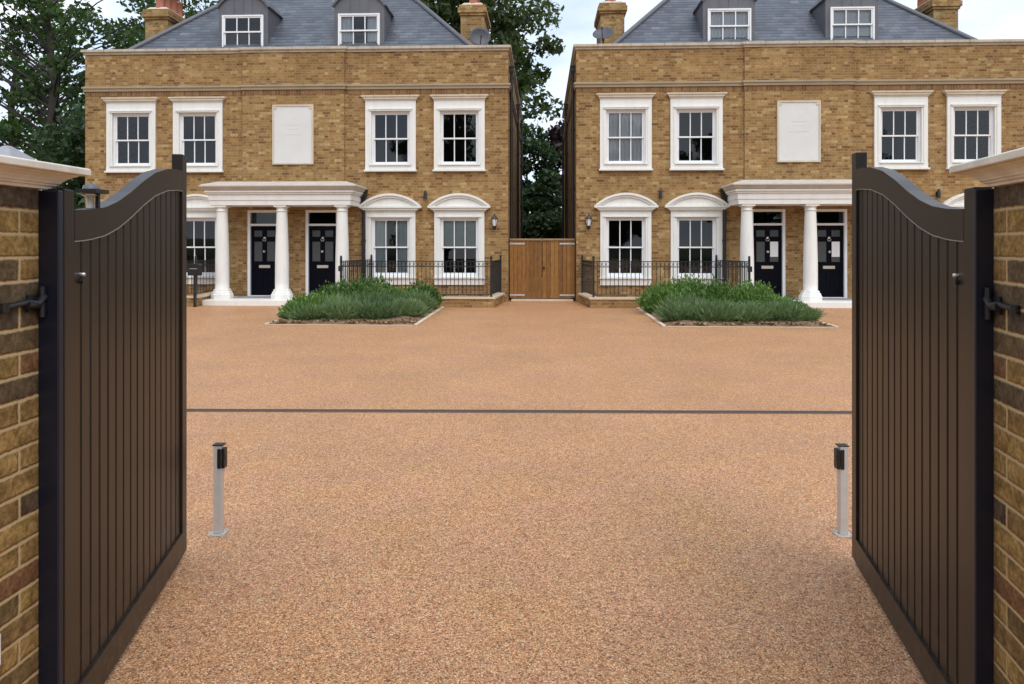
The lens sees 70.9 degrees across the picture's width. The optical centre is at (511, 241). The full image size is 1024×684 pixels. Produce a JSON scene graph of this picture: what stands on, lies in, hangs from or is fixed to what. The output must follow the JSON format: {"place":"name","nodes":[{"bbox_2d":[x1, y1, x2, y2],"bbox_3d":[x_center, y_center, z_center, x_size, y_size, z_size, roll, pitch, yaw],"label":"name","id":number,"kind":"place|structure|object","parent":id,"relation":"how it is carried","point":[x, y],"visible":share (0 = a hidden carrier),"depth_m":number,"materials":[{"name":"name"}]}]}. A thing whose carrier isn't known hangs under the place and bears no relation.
{"place":"outdoors","nodes":[
{"label":"outdoors","id":0,"kind":"place"},
{"bbox_2d":[272,307,439,324],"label":"soil","id":1,"kind":"structure","parent":0,"point":[338,322],"depth_m":14.88,"materials":[{"name":"brown soil"}]},
{"bbox_2d":[277,300,315,319],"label":"green shrub","id":2,"kind":"object","parent":1,"relation":"on","point":[291,304],"visible":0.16,"depth_m":15.34,"materials":[{"name":"green plant"}]},
{"bbox_2d":[277,302,330,319],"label":"lavender bush","id":3,"kind":"object","parent":1,"relation":"on","point":[308,312],"visible":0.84,"depth_m":15.07,"materials":[{"name":"green plant"}]},
{"bbox_2d":[285,292,327,305],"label":"green shrub","id":4,"kind":"object","parent":1,"relation":"on","point":[310,299],"visible":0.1,"depth_m":16.08,"materials":[{"name":"green plant"}]},
{"bbox_2d":[306,290,348,299],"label":"green shrub","id":5,"kind":"object","parent":1,"relation":"on","point":[322,293],"visible":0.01,"depth_m":16.87,"materials":[{"name":"green plant"}]},
{"bbox_2d":[312,280,346,295],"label":"green shrub","id":6,"kind":"object","parent":1,"relation":"on","point":[326,287],"visible":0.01,"depth_m":17.70,"materials":[{"name":"green plant"}]},
{"bbox_2d":[315,291,359,305],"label":"lavender bush","id":7,"kind":"object","parent":1,"relation":"on","point":[330,298],"visible":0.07,"depth_m":16.08,"materials":[{"name":"green plant"}]},
{"bbox_2d":[316,296,365,319],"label":"lavender bush","id":8,"kind":"object","parent":1,"relation":"on","point":[339,308],"visible":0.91,"depth_m":15.12,"materials":[{"name":"green plant"}]},
{"bbox_2d":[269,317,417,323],"bbox_3d":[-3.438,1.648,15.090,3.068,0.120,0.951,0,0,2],"label":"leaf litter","id":9,"kind":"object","parent":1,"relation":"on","point":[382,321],"visible":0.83,"depth_m":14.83,"materials":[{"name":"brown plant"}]},
{"bbox_2d":[327,275,370,297],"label":"green shrub","id":10,"kind":"object","parent":1,"relation":"on","point":[346,289],"visible":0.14,"depth_m":17.40,"materials":[{"name":"green plant"}]},
{"bbox_2d":[350,271,393,291],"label":"green shrub","id":11,"kind":"object","parent":1,"relation":"on","point":[375,280],"visible":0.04,"depth_m":18.09,"materials":[{"name":"green plant"}]},
{"bbox_2d":[347,298,401,319],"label":"lavender bush","id":12,"kind":"object","parent":1,"relation":"on","point":[377,310],"visible":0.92,"depth_m":15.14,"materials":[{"name":"green plant"}]},
{"bbox_2d":[351,286,399,304],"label":"lavender bush","id":13,"kind":"object","parent":1,"relation":"on","point":[377,296],"visible":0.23,"depth_m":16.15,"materials":[{"name":"green plant"}]},
{"bbox_2d":[351,281,400,299],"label":"green shrub","id":14,"kind":"object","parent":1,"relation":"on","point":[377,288],"visible":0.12,"depth_m":17.23,"materials":[{"name":"green plant"}]},
{"bbox_2d":[388,284,426,299],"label":"green shrub","id":15,"kind":"object","parent":1,"relation":"on","point":[403,291],"visible":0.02,"depth_m":17.53,"materials":[{"name":"green plant"}]},
{"bbox_2d":[387,296,432,316],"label":"lavender bush","id":16,"kind":"object","parent":1,"relation":"on","point":[414,308],"visible":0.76,"depth_m":15.84,"materials":[{"name":"green plant"}]},
{"bbox_2d":[399,288,439,310],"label":"lavender bush","id":17,"kind":"object","parent":1,"relation":"on","point":[427,300],"visible":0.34,"depth_m":16.91,"materials":[{"name":"green plant"}]},
{"bbox_2d":[407,279,444,308],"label":"green shrub","id":18,"kind":"object","parent":1,"relation":"on","point":[431,289],"visible":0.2,"depth_m":17.78,"materials":[{"name":"green plant"}]},
{"bbox_2d":[0,0,1023,212],"label":"sky","id":19,"kind":"structure","parent":0,"point":[979,19],"materials":[{"name":"white"}]},
{"bbox_2d":[104,278,925,683],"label":"driveway","id":20,"kind":"structure","parent":0,"point":[518,548],"depth_m":4.55,"materials":[{"name":"gravel"}]},
{"bbox_2d":[0,146,37,160],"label":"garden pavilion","id":21,"kind":"structure","parent":20,"relation":"on","point":[9,151],"depth_m":14.84,"materials":[{"name":"white"}]},
{"bbox_2d":[0,190,62,683],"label":"gate post","id":22,"kind":"object","parent":20,"relation":"on","point":[46,302],"visible":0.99,"depth_m":2.35,"materials":[{"name":"black metal"}]},
{"bbox_2d":[47,154,186,683],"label":"entrance gate","id":23,"kind":"structure","parent":22,"relation":"attached to","point":[124,398],"depth_m":2.94,"materials":[{"name":"brown paint"}]},
{"bbox_2d":[75,184,108,207],"bbox_3d":[-1.569,-0.146,2.686,0.085,0.142,0.080,0,0,2],"label":"gate lamp","id":24,"kind":"object","parent":23,"relation":"attached to","point":[87,189],"visible":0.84,"depth_m":2.68,"materials":[{"name":"black metal"}]},
{"bbox_2d":[0,155,90,683],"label":"brick wall","id":25,"kind":"structure","parent":20,"relation":"on","point":[23,181],"depth_m":2.26,"materials":[{"name":"brick"}]},
{"bbox_2d":[0,634,0,664],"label":"outlet box","id":26,"kind":"object","parent":25,"relation":"attached to","point":[0,649],"visible":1,"depth_m":2.15,"materials":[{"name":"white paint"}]},
{"bbox_2d":[30,97,84,209],"bbox_3d":[-15.095,-2.158,27.818,6.250,7.798,5.644,0,0,19],"label":"evergreen bush","id":27,"kind":"object","parent":20,"relation":"on","point":[72,153],"visible":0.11,"depth_m":26.06,"materials":[{"name":"green plant"}]},
{"bbox_2d":[187,263,201,306],"bbox_3d":[-8.244,1.135,18.712,0.314,1.130,0.200,0,0,2],"label":"parcel box","id":28,"kind":"object","parent":20,"relation":"on","point":[194,270],"visible":1,"depth_m":18.68,"materials":[{"name":"black metal"}]},
{"bbox_2d":[187,292,211,306],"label":"dwarf wall","id":29,"kind":"structure","parent":20,"relation":"on","point":[203,296],"depth_m":18.96,"materials":[{"name":"brown brick"}]},
{"bbox_2d":[187,255,214,293],"bbox_3d":[-10.236,0.895,19.817,3.973,1.070,1.721,0,0,2],"label":"iron railing","id":30,"kind":"object","parent":29,"relation":"on","point":[203,264],"visible":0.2,"depth_m":19.51,"materials":[{"name":"black metal"}]},
{"bbox_2d":[208,443,228,535],"bbox_3d":[-1.709,1.438,4.193,0.092,0.522,0.090,0,0,0],"label":"sensor post","id":31,"kind":"object","parent":20,"relation":"on","point":[220,455],"visible":1,"depth_m":4.17,"materials":[{"name":"grey metal"}]},
{"bbox_2d":[80,0,522,305],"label":"semi detached house","id":32,"kind":"structure","parent":20,"relation":"on","point":[313,141],"depth_m":20.54,"materials":[{"name":"brown brick"}]},
{"bbox_2d":[101,97,159,172],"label":"window","id":33,"kind":"structure","parent":32,"relation":"in","point":[116,107],"depth_m":20.73,"materials":[{"name":"white paint"}]},
{"bbox_2d":[168,96,226,172],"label":"window","id":34,"kind":"structure","parent":32,"relation":"in","point":[183,107],"depth_m":20.64,"materials":[{"name":"white paint"}]},
{"bbox_2d":[187,194,228,283],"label":"window","id":35,"kind":"structure","parent":32,"relation":"in","point":[198,207],"depth_m":20.63,"materials":[{"name":"white paint"}]},
{"bbox_2d":[358,193,421,284],"bbox_3d":[-3.446,-0.071,20.461,1.770,2.582,0.348,0,0,2],"label":"window","id":36,"kind":"structure","parent":32,"relation":"in","point":[380,209],"depth_m":20.43,"materials":[{"name":"white paint"}]},
{"bbox_2d":[361,95,419,171],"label":"window","id":37,"kind":"structure","parent":32,"relation":"in","point":[385,105],"depth_m":20.41,"materials":[{"name":"white paint"}]},
{"bbox_2d":[427,193,490,284],"bbox_3d":[-1.488,-0.071,20.375,1.770,2.582,0.340,0,0,2],"label":"window","id":38,"kind":"structure","parent":32,"relation":"in","point":[458,219],"depth_m":20.35,"materials":[{"name":"white paint"}]},
{"bbox_2d":[430,94,488,171],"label":"window","id":39,"kind":"structure","parent":32,"relation":"in","point":[444,104],"depth_m":20.33,"materials":[{"name":"white paint"}]},
{"bbox_2d":[469,27,490,44],"bbox_3d":[-0.912,-5.750,20.951,0.446,0.999,0.507,0,0,38],"label":"satellite dish","id":40,"kind":"object","parent":32,"relation":"on","point":[479,36],"visible":0.91,"depth_m":20.98,"materials":[{"name":"grey metal"}]},
{"bbox_2d":[491,213,497,229],"bbox_3d":[-0.484,-0.565,20.221,0.177,0.470,0.238,0,0,24],"label":"wall lantern","id":41,"kind":"object","parent":32,"relation":"attached to","point":[494,218],"depth_m":20.16,"materials":[{"name":"black metal"}]},
{"bbox_2d":[510,239,574,297],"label":"timber side gate","id":42,"kind":"structure","parent":32,"relation":"attached to","point":[525,268],"depth_m":20.61,"materials":[{"name":"brown wood"}]},
{"bbox_2d":[264,306,443,325],"bbox_3d":[-3.393,1.682,16.586,3.150,0.034,3.982,0,0,2],"label":"bed edging","id":43,"kind":"object","parent":20,"relation":"on","point":[415,324],"visible":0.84,"depth_m":14.66,"materials":[{"name":"stone"}]},
{"bbox_2d":[438,293,504,307],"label":"dwarf wall","id":44,"kind":"structure","parent":20,"relation":"on","point":[495,300],"depth_m":18.57,"materials":[{"name":"brown brick"}]},
{"bbox_2d":[338,254,501,296],"bbox_3d":[-2.405,0.895,19.488,4.163,1.070,1.721,0,0,2],"label":"iron railing","id":45,"kind":"object","parent":44,"relation":"on","point":[495,276],"visible":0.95,"depth_m":18.74,"materials":[{"name":"black metal"}]},
{"bbox_2d":[187,409,851,413],"bbox_3d":[0.301,1.697,7.194,16.000,0.004,0.120,0,0,1],"label":"channel drain","id":46,"kind":"object","parent":20,"relation":"on","point":[530,411],"visible":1,"depth_m":7.18,"materials":[{"name":"metal"}]},
{"bbox_2d":[511,299,572,301],"bbox_3d":[0.861,1.671,20.542,1.760,0.053,0.320,0,0,2],"label":"threshold stone","id":47,"kind":"object","parent":20,"relation":"on","point":[542,300],"visible":1,"depth_m":20.40,"materials":[{"name":"beige stone"}]},
{"bbox_2d":[578,293,641,307],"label":"dwarf wall","id":48,"kind":"structure","parent":20,"relation":"on","point":[588,300],"depth_m":18.41,"materials":[{"name":"brown brick"}]},
{"bbox_2d":[581,255,751,296],"bbox_3d":[4.017,0.895,19.219,4.243,1.070,1.721,0,0,2],"label":"iron railing","id":49,"kind":"object","parent":48,"relation":"on","point":[586,265],"visible":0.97,"depth_m":18.50,"materials":[{"name":"black metal"}]},
{"bbox_2d":[636,307,837,327],"bbox_3d":[4.799,1.682,16.242,3.450,0.034,3.982,0,0,2],"label":"bed edging","id":50,"kind":"object","parent":20,"relation":"on","point":[661,323],"visible":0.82,"depth_m":14.31,"materials":[{"name":"stone"}]},
{"bbox_2d":[561,0,1023,307],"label":"semi detached house","id":51,"kind":"structure","parent":20,"relation":"on","point":[738,130],"depth_m":20.06,"materials":[{"name":"brown brick"}]},
{"bbox_2d":[586,213,591,229],"bbox_3d":[2.153,-0.565,20.111,0.177,0.470,0.238,0,0,24],"label":"wall lantern","id":52,"kind":"object","parent":51,"relation":"attached to","point":[588,220],"depth_m":20.05,"materials":[{"name":"white glass"}]},
{"bbox_2d":[593,27,613,43],"bbox_3d":[2.641,-5.745,20.806,0.486,0.991,0.554,0,0,-37],"label":"satellite dish","id":53,"kind":"object","parent":51,"relation":"on","point":[602,33],"visible":0.98,"depth_m":20.87,"materials":[{"name":"grey metal"}]},
{"bbox_2d":[596,93,655,170],"bbox_3d":[3.189,-3.067,20.203,1.650,2.155,0.308,0,0,2],"label":"window","id":54,"kind":"structure","parent":51,"relation":"in","point":[625,118],"depth_m":20.19,"materials":[{"name":"white paint"}]},
{"bbox_2d":[594,193,657,284],"bbox_3d":[3.187,-0.071,20.162,1.770,2.582,0.305,0,0,2],"label":"window","id":55,"kind":"structure","parent":51,"relation":"in","point":[630,207],"depth_m":20.13,"materials":[{"name":"white paint"}]},
{"bbox_2d":[666,92,726,170],"bbox_3d":[5.146,-3.067,20.100,1.650,2.155,0.265,0,0,2],"label":"window","id":56,"kind":"structure","parent":51,"relation":"in","point":[680,102],"depth_m":20.05,"materials":[{"name":"white paint"}]},
{"bbox_2d":[664,192,729,285],"bbox_3d":[5.145,-0.071,20.080,1.770,2.582,0.305,0,0,2],"label":"window","id":57,"kind":"structure","parent":51,"relation":"in","point":[694,206],"depth_m":20.04,"materials":[{"name":"white paint"}]},
{"bbox_2d":[870,90,933,169],"bbox_3d":[10.721,-3.067,19.866,1.650,2.155,0.265,0,0,2],"label":"window","id":58,"kind":"structure","parent":51,"relation":"in","point":[909,100],"depth_m":19.82,"materials":[{"name":"white paint"}]},
{"bbox_2d":[936,189,940,197],"bbox_3d":[11.707,-1.325,19.755,0.106,0.250,0.142,0,0,2],"label":"spot lamp","id":59,"kind":"object","parent":51,"relation":"attached to","point":[938,193],"visible":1,"depth_m":19.70,"materials":[{"name":"black metal"}]},
{"bbox_2d":[943,193,963,207],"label":"window","id":60,"kind":"structure","parent":51,"relation":"in","point":[957,201],"depth_m":19.68,"materials":[{"name":"white paint"}]},
{"bbox_2d":[942,90,1006,168],"bbox_3d":[12.680,-3.067,19.784,1.650,2.155,0.265,0,0,2],"label":"window","id":61,"kind":"structure","parent":51,"relation":"in","point":[956,100],"depth_m":19.75,"materials":[{"name":"white paint"}]},
{"bbox_2d":[832,443,851,537],"bbox_3d":[1.918,1.438,4.176,0.092,0.522,0.090,0,0,0],"label":"sensor post","id":62,"kind":"object","parent":20,"relation":"on","point":[841,458],"visible":0.98,"depth_m":4.15,"materials":[{"name":"silver metal"}]},
{"bbox_2d":[949,147,1023,683],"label":"brick wall","id":63,"kind":"structure","parent":20,"relation":"on","point":[1002,174],"depth_m":2.17,"materials":[{"name":"brick"}]},
{"bbox_2d":[972,189,1019,683],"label":"gate post","id":64,"kind":"object","parent":20,"relation":"on","point":[987,304],"visible":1,"depth_m":2.28,"materials":[{"name":"black metal"}]},
{"bbox_2d":[852,152,991,683],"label":"entrance gate","id":65,"kind":"structure","parent":64,"relation":"attached to","point":[912,399],"depth_m":2.89,"materials":[{"name":"brown paint"}]},
{"bbox_2d":[641,308,831,326],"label":"soil","id":66,"kind":"structure","parent":0,"point":[718,323],"depth_m":14.49,"materials":[{"name":"brown soil"}]},
{"bbox_2d":[635,283,687,312],"bbox_3d":[3.562,1.321,16.977,1.288,0.726,1.010,0,0,2],"label":"green shrub","id":67,"kind":"object","parent":66,"relation":"on","point":[651,297],"visible":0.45,"depth_m":16.81,"materials":[{"name":"green plant"}]},
{"bbox_2d":[636,277,690,302],"bbox_3d":[3.720,1.264,17.675,1.319,0.805,1.106,0,0,2],"label":"green shrub","id":68,"kind":"object","parent":66,"relation":"on","point":[663,284],"visible":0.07,"depth_m":17.59,"materials":[{"name":"green plant"}]},
{"bbox_2d":[650,299,707,320],"bbox_3d":[3.615,1.446,15.165,1.435,0.443,1.183,0,0,2],"label":"lavender bush","id":69,"kind":"object","parent":66,"relation":"on","point":[675,311],"visible":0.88,"depth_m":14.98,"materials":[{"name":"green plant"}]},
{"bbox_2d":[653,292,708,311],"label":"lavender bush","id":70,"kind":"object","parent":66,"relation":"on","point":[693,298],"visible":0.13,"depth_m":16.00,"materials":[{"name":"green plant"}]},
{"bbox_2d":[668,273,707,291],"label":"green shrub","id":71,"kind":"object","parent":66,"relation":"on","point":[687,282],"visible":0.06,"depth_m":17.71,"materials":[{"name":"green plant"}]},
{"bbox_2d":[676,283,717,301],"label":"green shrub","id":72,"kind":"object","parent":66,"relation":"on","point":[709,297],"visible":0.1,"depth_m":16.94,"materials":[{"name":"green plant"}]},
{"bbox_2d":[686,297,747,321],"bbox_3d":[4.229,1.411,15.045,1.424,0.513,1.245,0,0,2],"label":"lavender bush","id":73,"kind":"object","parent":66,"relation":"on","point":[712,310],"visible":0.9,"depth_m":14.75,"materials":[{"name":"green plant"}]},
{"bbox_2d":[692,273,742,301],"bbox_3d":[4.915,1.206,17.414,1.270,0.919,1.221,0,0,33],"label":"green shrub","id":74,"kind":"object","parent":66,"relation":"on","point":[714,288],"visible":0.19,"depth_m":17.23,"materials":[{"name":"green plant"}]},
{"bbox_2d":[717,282,770,302],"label":"green shrub","id":75,"kind":"object","parent":66,"relation":"on","point":[748,294],"visible":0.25,"depth_m":16.88,"materials":[{"name":"green plant"}]},
{"bbox_2d":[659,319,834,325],"bbox_3d":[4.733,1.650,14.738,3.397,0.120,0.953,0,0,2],"label":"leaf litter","id":76,"kind":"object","parent":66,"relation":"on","point":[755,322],"visible":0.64,"depth_m":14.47,"materials":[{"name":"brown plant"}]},
{"bbox_2d":[725,302,779,321],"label":"lavender bush","id":77,"kind":"object","parent":66,"relation":"on","point":[757,312],"visible":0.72,"depth_m":14.71,"materials":[{"name":"green plant"}]},
{"bbox_2d":[734,300,775,306],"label":"lavender bush","id":78,"kind":"object","parent":66,"relation":"on","point":[756,303],"visible":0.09,"depth_m":16.00,"materials":[{"name":"green plant"}]},
{"bbox_2d":[735,279,777,295],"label":"green shrub","id":79,"kind":"object","parent":66,"relation":"on","point":[768,289],"visible":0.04,"depth_m":17.56,"materials":[{"name":"green plant"}]},
{"bbox_2d":[751,292,794,303],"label":"green shrub","id":80,"kind":"object","parent":66,"relation":"on","point":[773,298],"visible":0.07,"depth_m":16.58,"materials":[{"name":"green plant"}]},
{"bbox_2d":[759,299,817,321],"bbox_3d":[5.653,1.431,15.046,1.236,0.474,1.157,0,0,2],"label":"lavender bush","id":81,"kind":"object","parent":66,"relation":"on","point":[787,312],"visible":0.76,"depth_m":14.78,"materials":[{"name":"green plant"}]},
{"bbox_2d":[778,298,809,307],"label":"green shrub","id":82,"kind":"object","parent":66,"relation":"on","point":[798,302],"visible":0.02,"depth_m":15.70,"materials":[{"name":"green plant"}]},
{"bbox_2d":[796,306,826,320],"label":"lavender bush","id":83,"kind":"object","parent":66,"relation":"on","point":[812,311],"visible":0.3,"depth_m":14.92,"materials":[{"name":"green plant"}]},
{"label":"ground","id":84,"kind":"structure","parent":0,"visible":0},
{"bbox_2d":[0,0,86,157],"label":"broadleaf tree","id":85,"kind":"object","parent":84,"relation":"on","point":[13,120],"visible":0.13,"depth_m":35.92,"materials":[{"name":"green plant"}]},
{"bbox_2d":[0,0,155,204],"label":"broadleaf tree","id":86,"kind":"object","parent":84,"relation":"on","point":[55,66],"visible":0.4,"depth_m":30.55,"materials":[{"name":"green plant"}]},
{"bbox_2d":[92,0,220,42],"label":"broadleaf tree","id":87,"kind":"object","parent":84,"relation":"on","point":[191,12],"depth_m":41.92,"materials":[{"name":"green plant"}]},
{"bbox_2d":[420,0,565,138],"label":"broadleaf tree","id":88,"kind":"object","parent":84,"relation":"on","point":[501,30],"visible":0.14,"depth_m":39.94,"materials":[{"name":"green plant"}]},
{"bbox_2d":[522,122,561,236],"bbox_3d":[0.610,-2.199,36.897,5.096,7.871,4.478,0,0,2],"label":"tree","id":89,"kind":"object","parent":84,"relation":"on","point":[542,189],"visible":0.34,"depth_m":36.15,"materials":[{"name":"green plant"}]},
{"bbox_2d":[522,211,561,276],"bbox_3d":[1.496,0.196,35.188,11.430,3.499,1.721,0,0,2],"label":"laurel hedge","id":90,"kind":"object","parent":84,"relation":"on","point":[536,226],"visible":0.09,"depth_m":34.85,"materials":[{"name":"green plant"}]},
{"bbox_2d":[537,117,563,210],"bbox_3d":[3.291,-2.598,38.987,3.832,8.679,4.128,0,0,-25],"label":"purple tree","id":91,"kind":"object","parent":84,"relation":"on","point":[554,135],"visible":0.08,"depth_m":38.15,"materials":[{"name":"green plant"}]}
]}

